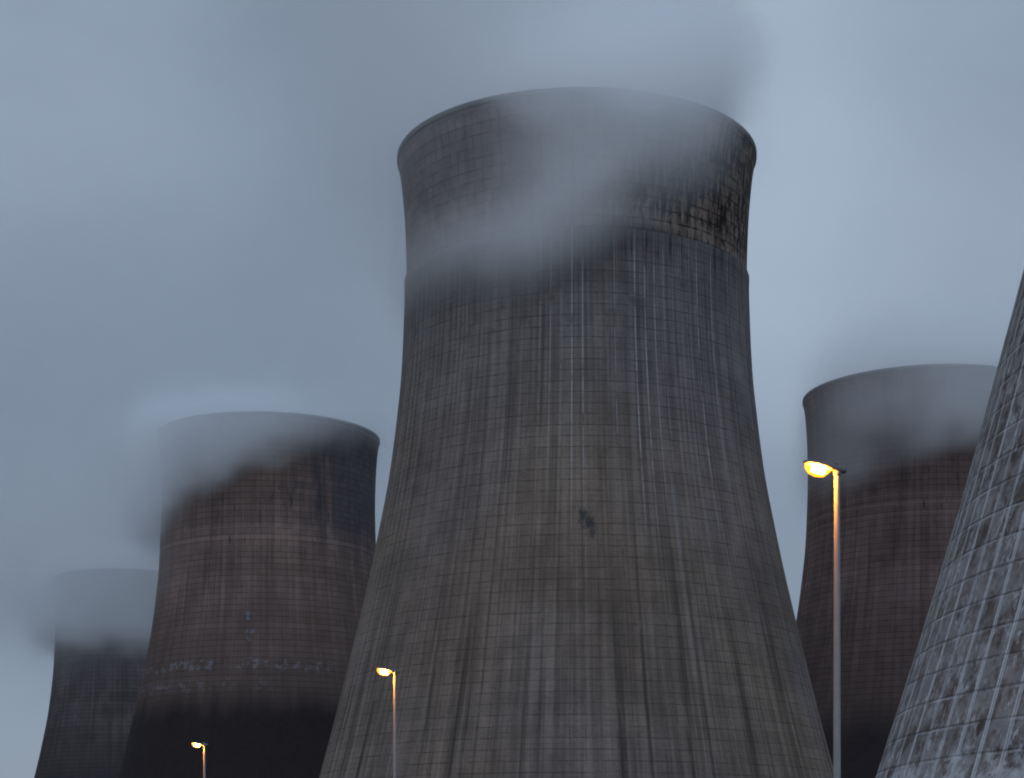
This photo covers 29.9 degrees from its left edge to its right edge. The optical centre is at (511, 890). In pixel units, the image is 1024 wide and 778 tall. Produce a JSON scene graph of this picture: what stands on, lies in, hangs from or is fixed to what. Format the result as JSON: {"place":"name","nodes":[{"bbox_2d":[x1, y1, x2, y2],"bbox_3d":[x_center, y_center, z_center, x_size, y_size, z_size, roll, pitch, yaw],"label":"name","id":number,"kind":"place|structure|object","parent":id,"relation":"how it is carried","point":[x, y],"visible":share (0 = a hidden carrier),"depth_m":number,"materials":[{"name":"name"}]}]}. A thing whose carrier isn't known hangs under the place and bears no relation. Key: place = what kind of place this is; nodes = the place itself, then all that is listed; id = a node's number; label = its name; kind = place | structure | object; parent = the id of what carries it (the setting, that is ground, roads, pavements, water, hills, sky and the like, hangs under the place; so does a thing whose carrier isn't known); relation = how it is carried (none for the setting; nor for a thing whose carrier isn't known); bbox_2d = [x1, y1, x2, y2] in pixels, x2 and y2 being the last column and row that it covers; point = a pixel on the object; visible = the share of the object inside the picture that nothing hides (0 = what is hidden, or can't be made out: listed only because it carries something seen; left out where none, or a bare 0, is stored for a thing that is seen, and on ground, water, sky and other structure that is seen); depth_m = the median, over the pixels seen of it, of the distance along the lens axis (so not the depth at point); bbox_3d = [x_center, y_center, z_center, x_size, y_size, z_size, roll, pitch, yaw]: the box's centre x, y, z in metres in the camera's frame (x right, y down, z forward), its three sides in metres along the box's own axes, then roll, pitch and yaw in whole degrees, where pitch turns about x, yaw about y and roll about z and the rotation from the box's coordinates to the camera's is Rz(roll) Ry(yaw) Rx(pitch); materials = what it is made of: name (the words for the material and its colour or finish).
{"place":"outdoors","nodes":[
{"label":"outdoors","id":0,"kind":"place"},
{"bbox_2d":[34,568,158,777],"bbox_3d":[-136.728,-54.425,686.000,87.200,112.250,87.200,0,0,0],"label":"cooling tower","id":1,"kind":"structure","parent":0,"point":[103,621],"depth_m":660.39,"materials":[{"name":"concrete"}]},
{"bbox_2d":[0,0,1023,777],"label":"sky","id":2,"kind":"structure","parent":0,"point":[202,206],"materials":[{"name":"grey"}]},
{"bbox_2d":[876,270,1023,777],"bbox_3d":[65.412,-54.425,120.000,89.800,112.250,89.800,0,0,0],"label":"cooling tower","id":3,"kind":"structure","parent":0,"point":[960,712],"depth_m":112.85,"materials":[{"name":"concrete"}]},
{"label":"ground","id":4,"kind":"structure","parent":0,"visible":0},
{"bbox_2d":[191,742,207,777],"bbox_3d":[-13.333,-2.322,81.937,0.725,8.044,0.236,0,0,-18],"label":"street lamp","id":5,"kind":"object","parent":4,"relation":"on","point":[204,744],"visible":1,"depth_m":81.96,"materials":[{"name":"metal"}]},
{"bbox_2d":[118,411,379,777],"bbox_3d":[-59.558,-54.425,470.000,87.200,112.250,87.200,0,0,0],"label":"cooling tower","id":6,"kind":"structure","parent":4,"relation":"on","point":[267,540],"depth_m":444.55,"materials":[{"name":"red concrete"}]},
{"bbox_2d":[376,667,399,777],"bbox_3d":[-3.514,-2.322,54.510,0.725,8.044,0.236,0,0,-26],"label":"street lamp","id":7,"kind":"object","parent":4,"relation":"on","point":[394,671],"visible":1,"depth_m":54.56,"materials":[{"name":"metal"}]},
{"bbox_2d":[319,87,832,777],"bbox_3d":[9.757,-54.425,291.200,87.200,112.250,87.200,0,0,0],"label":"cooling tower","id":8,"kind":"structure","parent":4,"relation":"on","point":[577,569],"depth_m":265.50,"materials":[{"name":"grey concrete"}]},
{"bbox_2d":[803,460,846,777],"bbox_3d":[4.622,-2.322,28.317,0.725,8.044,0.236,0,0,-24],"label":"street lamp","id":9,"kind":"object","parent":4,"relation":"on","point":[821,467],"visible":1,"depth_m":28.36,"materials":[{"name":"metal"}]},
{"bbox_2d":[796,364,997,777],"bbox_3d":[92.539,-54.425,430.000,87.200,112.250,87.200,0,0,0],"label":"cooling tower","id":10,"kind":"structure","parent":4,"relation":"on","point":[899,443],"depth_m":405.77,"materials":[{"name":"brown concrete"}]}
]}

